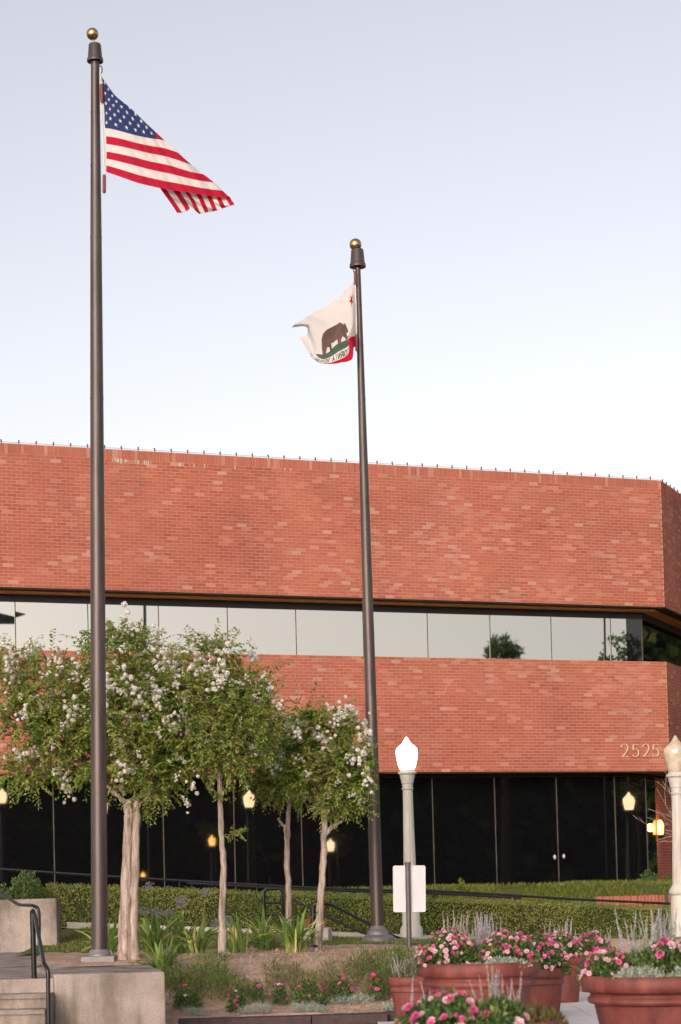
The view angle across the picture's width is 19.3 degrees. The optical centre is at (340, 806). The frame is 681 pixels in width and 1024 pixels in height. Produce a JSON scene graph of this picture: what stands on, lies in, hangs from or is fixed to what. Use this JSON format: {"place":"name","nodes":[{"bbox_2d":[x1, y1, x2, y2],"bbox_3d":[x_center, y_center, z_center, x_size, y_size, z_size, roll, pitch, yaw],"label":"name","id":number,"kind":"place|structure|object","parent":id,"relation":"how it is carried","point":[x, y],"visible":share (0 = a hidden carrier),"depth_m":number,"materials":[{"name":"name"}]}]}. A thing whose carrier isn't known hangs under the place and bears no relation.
{"place":"outdoors","nodes":[
{"label":"outdoors","id":0,"kind":"place"},
{"bbox_2d":[0,0,680,492],"label":"sky","id":1,"kind":"structure","parent":0,"point":[506,174],"materials":[{"name":"blue"}]},
{"bbox_2d":[18,926,676,953],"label":"lawn","id":2,"kind":"structure","parent":0,"point":[66,931],"depth_m":29.72,"materials":[{"name":"green plant"}]},
{"bbox_2d":[0,898,61,952],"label":"retaining wall","id":3,"kind":"structure","parent":2,"relation":"on","point":[14,928],"depth_m":29.79,"materials":[{"name":"concrete"}]},
{"bbox_2d":[262,887,283,927],"bbox_3d":[-1.111,1.681,32.962,0.368,0.700,0.052,-1,-2,0],"label":"guard rail","id":4,"kind":"object","parent":2,"relation":"on","point":[264,902],"visible":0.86,"depth_m":32.95,"materials":[{"name":"metal"}]},
{"bbox_2d":[310,902,402,942],"bbox_3d":[0.414,1.810,30.088,0.206,0.790,2.553,-3,-3,39],"label":"handrail","id":5,"kind":"object","parent":2,"relation":"on","point":[313,912],"visible":0.45,"depth_m":29.36,"materials":[{"name":"metal"}]},
{"bbox_2d":[361,937,430,944],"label":"flagpole plinth","id":6,"kind":"structure","parent":2,"relation":"on","point":[412,938],"depth_m":30.64,"materials":[{"name":"concrete"}]},
{"bbox_2d":[349,238,393,942],"bbox_3d":[0.415,-3.188,29.135,0.470,10.313,0.470,-1,-2,0],"label":"flagpole","id":7,"kind":"object","parent":6,"relation":"on","point":[377,931],"visible":0.98,"depth_m":29.06,"materials":[{"name":"bronze"},{"name":"paint"},{"name":"gold"}]},
{"bbox_2d":[292,281,355,363],"bbox_3d":[-0.250,-7.055,29.175,0.936,1.255,0.215,-2,-2,12],"label":"flag","id":8,"kind":"object","parent":7,"relation":"attached to","point":[329,338],"visible":1,"depth_m":29.13,"materials":[{"name":"fabric"}]},
{"bbox_2d":[396,737,422,936],"bbox_3d":[1.136,0.548,33.101,0.380,3.415,0.380,-1,-2,0],"label":"street lamp","id":9,"kind":"object","parent":2,"relation":"on","point":[406,753],"visible":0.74,"depth_m":33.03,"materials":[{"name":"paint"}]},
{"bbox_2d":[663,735,680,936],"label":"street lamp","id":10,"kind":"object","parent":2,"relation":"on","point":[672,754],"visible":0.94,"depth_m":29.42,"materials":[{"name":"paint"}]},
{"bbox_2d":[30,937,680,1023],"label":"planting bed","id":11,"kind":"object","parent":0,"point":[59,959],"visible":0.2,"depth_m":24.51,"materials":[{"name":"soil"}]},
{"bbox_2d":[75,917,117,954],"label":"agapanthus","id":12,"kind":"object","parent":11,"relation":"on","point":[112,946],"visible":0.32,"depth_m":25.64,"materials":[{"name":"green plant"}]},
{"bbox_2d":[0,601,231,959],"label":"crape myrtle tree","id":13,"kind":"object","parent":11,"relation":"on","point":[40,715],"visible":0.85,"depth_m":24.99,"materials":[{"name":"green plant"}]},
{"bbox_2d":[115,882,191,955],"bbox_3d":[-2.466,1.467,26.169,1.040,0.993,0.883,-3,-3,34],"label":"agapanthus","id":14,"kind":"object","parent":11,"relation":"on","point":[149,936],"visible":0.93,"depth_m":26.09,"materials":[{"name":"green plant"}]},
{"bbox_2d":[128,933,201,976],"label":"agapanthus","id":15,"kind":"object","parent":11,"relation":"on","point":[158,961],"visible":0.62,"depth_m":24.35,"materials":[{"name":"green plant"}]},
{"bbox_2d":[138,895,207,953],"bbox_3d":[-2.249,1.572,26.602,1.011,0.803,1.034,-1,-2,0],"label":"agapanthus","id":16,"kind":"object","parent":11,"relation":"on","point":[176,929],"visible":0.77,"depth_m":26.50,"materials":[{"name":"green plant"}]},
{"bbox_2d":[172,984,203,1009],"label":"rose bush","id":17,"kind":"object","parent":11,"relation":"on","point":[184,994],"visible":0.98,"depth_m":23.29,"materials":[{"name":"green plant"}]},
{"bbox_2d":[165,888,229,954],"bbox_3d":[-1.866,1.500,25.934,0.898,0.899,0.904,-1,-2,0],"label":"agapanthus","id":18,"kind":"object","parent":11,"relation":"on","point":[195,944],"visible":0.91,"depth_m":25.90,"materials":[{"name":"green plant"}]},
{"bbox_2d":[139,617,301,960],"bbox_3d":[-1.502,-0.204,24.939,2.078,4.272,1.995,-1,-2,0],"label":"crape myrtle tree","id":19,"kind":"object","parent":11,"relation":"on","point":[240,699],"visible":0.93,"depth_m":24.77,"materials":[{"name":"green plant"}]},
{"bbox_2d":[202,913,267,952],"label":"agapanthus","id":20,"kind":"object","parent":11,"relation":"on","point":[237,943],"visible":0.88,"depth_m":25.89,"materials":[{"name":"green plant"}]},
{"bbox_2d":[225,982,246,1011],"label":"rose bush","id":21,"kind":"object","parent":11,"relation":"on","point":[239,997],"visible":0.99,"depth_m":23.10,"materials":[{"name":"green plant"}]},
{"bbox_2d":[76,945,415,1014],"bbox_3d":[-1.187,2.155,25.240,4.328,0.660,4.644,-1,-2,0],"label":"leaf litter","id":22,"kind":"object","parent":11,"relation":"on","point":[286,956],"visible":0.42,"depth_m":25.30,"materials":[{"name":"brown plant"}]},
{"bbox_2d":[250,978,265,1005],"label":"rose bush","id":23,"kind":"object","parent":11,"relation":"on","point":[256,986],"visible":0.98,"depth_m":23.21,"materials":[{"name":"green plant"}]},
{"bbox_2d":[235,905,303,951],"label":"agapanthus","id":24,"kind":"object","parent":11,"relation":"on","point":[263,928],"visible":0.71,"depth_m":26.67,"materials":[{"name":"green plant"}]},
{"bbox_2d":[270,983,288,1005],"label":"rose bush","id":25,"kind":"object","parent":11,"relation":"on","point":[278,988],"visible":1,"depth_m":23.30,"materials":[{"name":"green plant"}]},
{"bbox_2d":[236,711,325,943],"bbox_3d":[-0.734,0.264,27.835,1.388,3.300,1.498,-3,-2,31],"label":"crape myrtle tree","id":26,"kind":"object","parent":11,"relation":"on","point":[266,785],"visible":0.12,"depth_m":27.77,"materials":[{"name":"green plant"}]},
{"bbox_2d":[178,992,393,1015],"bbox_3d":[-0.427,2.278,23.153,2.916,0.234,0.677,-1,-2,0],"label":"alyssum ground cover","id":27,"kind":"object","parent":11,"relation":"on","point":[297,1007],"visible":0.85,"depth_m":22.98,"materials":[{"name":"white plant"}]},
{"bbox_2d":[160,940,414,1000],"bbox_3d":[-0.531,2.024,23.922,3.432,0.809,1.557,-1,-2,0],"label":"green ground cover","id":28,"kind":"object","parent":11,"relation":"on","point":[218,980],"visible":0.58,"depth_m":23.77,"materials":[{"name":"green plant"}]},
{"bbox_2d":[165,947,411,1005],"bbox_3d":[-0.524,2.031,23.859,3.325,0.724,1.519,-1,-2,0],"label":"feathery ground cover","id":29,"kind":"object","parent":11,"relation":"on","point":[358,959],"visible":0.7,"depth_m":23.86,"materials":[{"name":"green plant"}]},
{"bbox_2d":[253,908,327,953],"bbox_3d":[-0.622,1.583,25.575,0.835,0.609,0.944,-2,-2,21],"label":"agapanthus","id":30,"kind":"object","parent":11,"relation":"on","point":[293,939],"visible":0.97,"depth_m":25.47,"materials":[{"name":"green plant"}]},
{"bbox_2d":[289,978,327,1006],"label":"rose bush","id":31,"kind":"object","parent":11,"relation":"on","point":[310,991],"visible":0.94,"depth_m":23.17,"materials":[{"name":"green plant"}]},
{"bbox_2d":[259,674,378,950],"bbox_3d":[-0.281,0.129,26.100,1.622,3.747,1.672,-1,-2,0],"label":"crape myrtle tree","id":32,"kind":"object","parent":11,"relation":"on","point":[336,758],"visible":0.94,"depth_m":25.98,"materials":[{"name":"green plant"}]},
{"bbox_2d":[324,973,354,1002],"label":"rose bush","id":33,"kind":"object","parent":11,"relation":"on","point":[346,987],"visible":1,"depth_m":23.37,"materials":[{"name":"green plant"}]},
{"bbox_2d":[366,970,388,1000],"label":"rose bush","id":34,"kind":"object","parent":11,"relation":"on","point":[376,989],"visible":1,"depth_m":23.38,"materials":[{"name":"green plant"}]},
{"bbox_2d":[393,862,425,947],"bbox_3d":[0.921,1.423,26.433,0.442,1.382,0.080,-1,-2,0],"label":"road sign","id":35,"kind":"object","parent":11,"relation":"on","point":[409,888],"visible":0.94,"depth_m":26.47,"materials":[{"name":"metal"}]},
{"bbox_2d":[242,877,672,907],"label":"grass bank","id":36,"kind":"structure","parent":0,"point":[514,890],"depth_m":41.06,"materials":[{"name":"green plant"}]},
{"bbox_2d":[0,443,680,899],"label":"brick building","id":37,"kind":"structure","parent":36,"relation":"on","point":[528,657],"depth_m":43.52,"materials":[{"name":"red brick"}]},
{"bbox_2d":[0,602,14,649],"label":"window pane","id":38,"kind":"structure","parent":37,"relation":"in","point":[7,612],"depth_m":40.80,"materials":[{"name":"grey glass"}]},
{"bbox_2d":[0,780,53,899],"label":"window pane","id":39,"kind":"structure","parent":37,"relation":"in","point":[26,831],"depth_m":40.78,"materials":[{"name":"black glass"}]},
{"bbox_2d":[15,602,87,650],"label":"window pane","id":40,"kind":"structure","parent":37,"relation":"in","point":[32,619],"depth_m":41.13,"materials":[{"name":"grey glass"}]},
{"bbox_2d":[53,779,163,891],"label":"window pane","id":41,"kind":"structure","parent":37,"relation":"in","point":[72,820],"depth_m":41.28,"materials":[{"name":"black glass"}]},
{"bbox_2d":[88,604,158,651],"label":"window pane","id":42,"kind":"structure","parent":37,"relation":"in","point":[149,614],"depth_m":41.78,"materials":[{"name":"grey glass"}]},
{"bbox_2d":[159,606,226,652],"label":"window pane","id":43,"kind":"structure","parent":37,"relation":"in","point":[174,619],"depth_m":42.22,"materials":[{"name":"grey glass"}]},
{"bbox_2d":[163,779,234,893],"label":"window pane","id":44,"kind":"structure","parent":37,"relation":"in","point":[191,840],"depth_m":42.12,"materials":[{"name":"black glass"}]},
{"bbox_2d":[228,608,295,654],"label":"window pane","id":45,"kind":"structure","parent":37,"relation":"in","point":[272,631],"depth_m":42.83,"materials":[{"name":"grey glass"}]},
{"bbox_2d":[234,779,301,893],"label":"window pane","id":46,"kind":"structure","parent":37,"relation":"in","point":[259,858],"depth_m":42.64,"materials":[{"name":"black glass"}]},
{"bbox_2d":[296,610,362,655],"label":"window pane","id":47,"kind":"structure","parent":37,"relation":"in","point":[319,632],"depth_m":43.38,"materials":[{"name":"grey glass"}]},
{"bbox_2d":[301,778,369,891],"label":"window pane","id":48,"kind":"structure","parent":37,"relation":"in","point":[348,848],"depth_m":43.26,"materials":[{"name":"black glass"}]},
{"bbox_2d":[0,439,680,493],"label":"light string","id":49,"kind":"object","parent":37,"relation":"on","point":[121,448],"visible":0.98,"depth_m":42.94,"materials":[{"name":"black metal"}]},
{"bbox_2d":[373,612,427,656],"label":"window pane","id":50,"kind":"structure","parent":37,"relation":"in","point":[395,634],"depth_m":43.99,"materials":[{"name":"grey glass"}]},
{"bbox_2d":[379,778,433,886],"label":"window pane","id":51,"kind":"structure","parent":37,"relation":"in","point":[391,792],"depth_m":43.84,"materials":[{"name":"black glass"}]},
{"bbox_2d":[427,613,489,658],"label":"window pane","id":52,"kind":"structure","parent":37,"relation":"in","point":[449,635],"depth_m":44.51,"materials":[{"name":"grey glass"}]},
{"bbox_2d":[432,777,496,885],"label":"window pane","id":53,"kind":"structure","parent":37,"relation":"in","point":[463,808],"depth_m":44.39,"materials":[{"name":"black glass"}]},
{"bbox_2d":[490,615,550,659],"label":"window pane","id":54,"kind":"structure","parent":37,"relation":"in","point":[512,637],"depth_m":45.06,"materials":[{"name":"grey glass"}]},
{"bbox_2d":[495,777,558,886],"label":"window pane","id":55,"kind":"structure","parent":37,"relation":"in","point":[526,813],"depth_m":44.95,"materials":[{"name":"black glass"}]},
{"bbox_2d":[551,617,610,660],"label":"window pane","id":56,"kind":"structure","parent":37,"relation":"in","point":[573,638],"depth_m":45.63,"materials":[{"name":"grey glass"}]},
{"bbox_2d":[557,777,616,881],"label":"window pane","id":57,"kind":"structure","parent":37,"relation":"in","point":[585,805],"depth_m":45.51,"materials":[{"name":"black glass"}]},
{"bbox_2d":[611,619,626,660],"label":"window pane","id":58,"kind":"structure","parent":37,"relation":"in","point":[618,626],"depth_m":46.00,"materials":[{"name":"grey glass"}]},
{"bbox_2d":[615,777,646,880],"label":"window pane","id":59,"kind":"structure","parent":37,"relation":"in","point":[629,791],"depth_m":45.93,"materials":[{"name":"black glass"}]},
{"bbox_2d":[626,619,641,660],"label":"window pane","id":60,"kind":"structure","parent":37,"relation":"in","point":[633,626],"depth_m":46.14,"materials":[{"name":"black glass"}]},
{"bbox_2d":[642,620,658,661],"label":"window pane","id":61,"kind":"structure","parent":37,"relation":"in","point":[649,630],"depth_m":46.89,"materials":[{"name":"black glass"}]},
{"bbox_2d":[646,777,657,877],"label":"window pane","id":62,"kind":"structure","parent":37,"relation":"in","point":[650,782],"depth_m":46.50,"materials":[{"name":"black glass"}]},
{"bbox_2d":[658,626,673,664],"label":"window pane","id":63,"kind":"structure","parent":37,"relation":"in","point":[665,637],"depth_m":48.26,"materials":[{"name":"black glass"}]},
{"bbox_2d":[673,633,680,666],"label":"window pane","id":64,"kind":"structure","parent":37,"relation":"in","point":[677,638],"depth_m":49.30,"materials":[{"name":"black glass"}]},
{"bbox_2d":[595,895,664,909],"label":"brick planter wall","id":65,"kind":"structure","parent":36,"relation":"on","point":[655,898],"depth_m":38.55,"materials":[{"name":"red brick"}]},
{"bbox_2d":[371,991,598,1023],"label":"plaza","id":66,"kind":"structure","parent":0,"point":[582,1011],"depth_m":23.07,"materials":[{"name":"concrete"}]},
{"bbox_2d":[0,952,53,1023],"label":"entry steps","id":67,"kind":"structure","parent":66,"relation":"on","point":[22,996],"depth_m":20.95,"materials":[{"name":"concrete"}]},
{"bbox_2d":[0,892,40,955],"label":"handrail","id":68,"kind":"object","parent":67,"relation":"on","point":[36,907],"visible":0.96,"depth_m":27.59,"materials":[{"name":"metal"}]},
{"bbox_2d":[30,909,50,1023],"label":"handrail","id":69,"kind":"object","parent":67,"relation":"on","point":[34,928],"visible":1,"depth_m":20.64,"materials":[{"name":"metal"}]},
{"bbox_2d":[37,965,165,1023],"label":"flagpole pedestal","id":70,"kind":"object","parent":66,"relation":"on","point":[124,994],"visible":0.79,"depth_m":20.95,"materials":[{"name":"concrete"}]},
{"bbox_2d":[81,28,117,961],"bbox_3d":[-2.822,-3.613,22.849,0.459,10.743,0.370,-1,-2,0],"label":"flagpole","id":71,"kind":"object","parent":70,"relation":"on","point":[99,951],"visible":1,"depth_m":22.76,"materials":[{"name":"brown metal"}]},
{"bbox_2d":[101,76,234,213],"bbox_3d":[-1.979,-7.609,22.928,1.504,1.625,0.293,-1,-2,0],"label":"flag","id":72,"kind":"object","parent":71,"relation":"attached to","point":[138,149],"visible":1,"depth_m":22.88,"materials":[{"name":"fabric"}]},
{"bbox_2d":[178,1011,395,1023],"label":"bed kerb","id":73,"kind":"structure","parent":66,"relation":"on","point":[361,1018],"depth_m":22.43,"materials":[{"name":"concrete"}]},
{"bbox_2d":[388,976,428,1017],"bbox_3d":[0.785,2.120,21.937,0.520,0.520,0.520,-1,-2,0],"label":"terracotta planter","id":74,"kind":"object","parent":66,"relation":"on","point":[400,989],"visible":0.59,"depth_m":21.74,"materials":[{"name":"ceramic"}]},
{"bbox_2d":[390,956,419,976],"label":"lavender plant","id":75,"kind":"object","parent":74,"relation":"on","point":[405,968],"visible":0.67,"depth_m":21.85,"materials":[{"name":"green plant"}]},
{"bbox_2d":[417,961,540,1007],"bbox_3d":[1.409,1.935,20.242,1.250,0.735,1.250,-1,-2,0],"label":"terracotta planter","id":76,"kind":"object","parent":66,"relation":"on","point":[458,977],"visible":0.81,"depth_m":19.75,"materials":[{"name":"ceramic"}]},
{"bbox_2d":[412,927,482,970],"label":"flowering plant","id":77,"kind":"object","parent":76,"relation":"in","point":[445,947],"visible":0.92,"depth_m":20.02,"materials":[{"name":"pink plant"}]},
{"bbox_2d":[442,911,483,941],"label":"spike plant","id":78,"kind":"object","parent":76,"relation":"in","point":[460,929],"visible":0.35,"depth_m":20.58,"materials":[{"name":"grey plant"}]},
{"bbox_2d":[451,939,505,963],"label":"flowering plant","id":79,"kind":"object","parent":76,"relation":"in","point":[483,950],"visible":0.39,"depth_m":20.10,"materials":[{"name":"pink plant"}]},
{"bbox_2d":[464,912,507,960],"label":"spike plant","id":80,"kind":"object","parent":76,"relation":"in","point":[484,934],"visible":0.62,"depth_m":20.43,"materials":[{"name":"purple plant"}]},
{"bbox_2d":[483,955,531,967],"bbox_3d":[1.643,1.546,19.900,0.538,0.143,0.325,-1,-2,0],"label":"dusty miller","id":81,"kind":"object","parent":76,"relation":"in","point":[502,960],"visible":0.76,"depth_m":19.85,"materials":[{"name":"plant"}]},
{"bbox_2d":[480,929,542,965],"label":"flowering plant","id":82,"kind":"object","parent":76,"relation":"in","point":[511,944],"visible":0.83,"depth_m":20.09,"materials":[{"name":"pink plant"}]},
{"bbox_2d":[406,1019,562,1023],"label":"terracotta planter","id":83,"kind":"object","parent":66,"relation":"on","point":[551,1022],"visible":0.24,"depth_m":11.99,"materials":[{"name":"ceramic"}]},
{"bbox_2d":[393,985,489,1023],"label":"flowering plant","id":84,"kind":"object","parent":83,"relation":"in","point":[444,1006],"visible":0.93,"depth_m":12.10,"materials":[{"name":"pink plant"}]},
{"bbox_2d":[469,965,521,1011],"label":"spike plant","id":85,"kind":"object","parent":83,"relation":"in","point":[495,991],"visible":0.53,"depth_m":12.36,"materials":[{"name":"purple plant"}]},
{"bbox_2d":[467,992,539,1023],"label":"flowering plant","id":86,"kind":"object","parent":83,"relation":"in","point":[494,1009],"visible":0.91,"depth_m":12.04,"materials":[{"name":"green plant"}]},
{"bbox_2d":[515,999,568,1023],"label":"bronze foliage plant","id":87,"kind":"object","parent":83,"relation":"in","point":[545,1013],"visible":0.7,"depth_m":12.12,"materials":[{"name":"brown plant"}]},
{"bbox_2d":[528,968,565,1011],"bbox_3d":[2.251,2.086,22.437,0.580,0.550,0.580,-1,-2,0],"label":"terracotta planter","id":88,"kind":"object","parent":66,"relation":"on","point":[545,990],"visible":0.45,"depth_m":22.22,"materials":[{"name":"ceramic"}]},
{"bbox_2d":[517,931,572,977],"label":"flowering plant","id":89,"kind":"object","parent":88,"relation":"in","point":[554,957],"visible":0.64,"depth_m":22.32,"materials":[{"name":"pink plant"}]},
{"bbox_2d":[548,955,582,1002],"bbox_3d":[2.806,2.151,24.936,0.470,0.575,0.470,-1,-2,0],"label":"terracotta planter","id":90,"kind":"object","parent":66,"relation":"on","point":[570,989],"visible":0.34,"depth_m":24.77,"materials":[{"name":"ceramic"}]},
{"bbox_2d":[546,930,582,960],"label":"flowering plant","id":91,"kind":"object","parent":90,"relation":"on","point":[563,940],"visible":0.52,"depth_m":24.85,"materials":[{"name":"pink plant"}]},
{"bbox_2d":[582,952,602,991],"bbox_3d":[3.414,2.230,26.934,0.480,0.530,0.480,-1,-2,0],"label":"terracotta planter","id":92,"kind":"object","parent":66,"relation":"on","point":[584,956],"visible":0.05,"depth_m":26.75,"materials":[{"name":"ceramic"}]},
{"bbox_2d":[575,930,612,956],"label":"flowering plant","id":93,"kind":"object","parent":92,"relation":"in","point":[598,941],"visible":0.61,"depth_m":26.82,"materials":[{"name":"pink plant"}]},
{"bbox_2d":[581,975,680,1023],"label":"terracotta planter","id":94,"kind":"object","parent":66,"relation":"on","point":[638,1000],"visible":0.84,"depth_m":16.43,"materials":[{"name":"ceramic"}]},
{"bbox_2d":[575,947,636,984],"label":"flowering plant","id":95,"kind":"object","parent":94,"relation":"in","point":[606,963],"visible":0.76,"depth_m":16.89,"materials":[{"name":"pink plant"}]},
{"bbox_2d":[612,965,667,980],"bbox_3d":[2.481,1.388,16.556,0.440,0.177,0.431,-3,-3,41],"label":"dusty miller","id":96,"kind":"object","parent":94,"relation":"in","point":[645,971],"visible":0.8,"depth_m":16.51,"materials":[{"name":"grey plant"}]},
{"bbox_2d":[613,937,680,976],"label":"flowering plant","id":97,"kind":"object","parent":94,"relation":"on","point":[671,951],"visible":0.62,"depth_m":16.76,"materials":[{"name":"pink plant"}]},
{"bbox_2d":[614,907,680,968],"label":"spike plant","id":98,"kind":"object","parent":94,"relation":"in","point":[658,929],"visible":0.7,"depth_m":17.10,"materials":[{"name":"grey plant"}]},
{"label":"ground","id":99,"kind":"structure","parent":0,"visible":0},
{"bbox_2d":[8,870,43,898],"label":"shrub","id":100,"kind":"object","parent":99,"relation":"on","point":[23,889],"visible":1,"depth_m":31.41,"materials":[{"name":"green plant"}]},
{"bbox_2d":[67,922,472,947],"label":"lawn kerb","id":101,"kind":"structure","parent":99,"relation":"on","point":[76,925],"depth_m":33.25,"materials":[{"name":"concrete"}]},
{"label":"hedge border","id":102,"kind":"structure","parent":99,"relation":"on","visible":0},
{"bbox_2d":[45,882,670,936],"bbox_3d":[2.820,1.982,34.419,15.736,1.781,1.141,-1,-2,0],"label":"hedge","id":103,"kind":"object","parent":102,"relation":"on","point":[527,918],"visible":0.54,"depth_m":34.02,"materials":[{"name":"green plant"}]},
{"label":"ramp","id":104,"kind":"structure","parent":99,"relation":"on","visible":0},
{"bbox_2d":[0,868,670,904],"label":"handrail","id":105,"kind":"object","parent":104,"relation":"on","point":[355,889],"visible":0.48,"depth_m":35.45,"materials":[{"name":"metal"}]},
{"bbox_2d":[187,882,520,901],"bbox_3d":[0.259,1.924,37.154,6.216,1.207,0.044,-1,-2,0],"label":"handrail","id":106,"kind":"object","parent":104,"relation":"on","point":[433,893],"visible":0.48,"depth_m":37.15,"materials":[{"name":"metal"}]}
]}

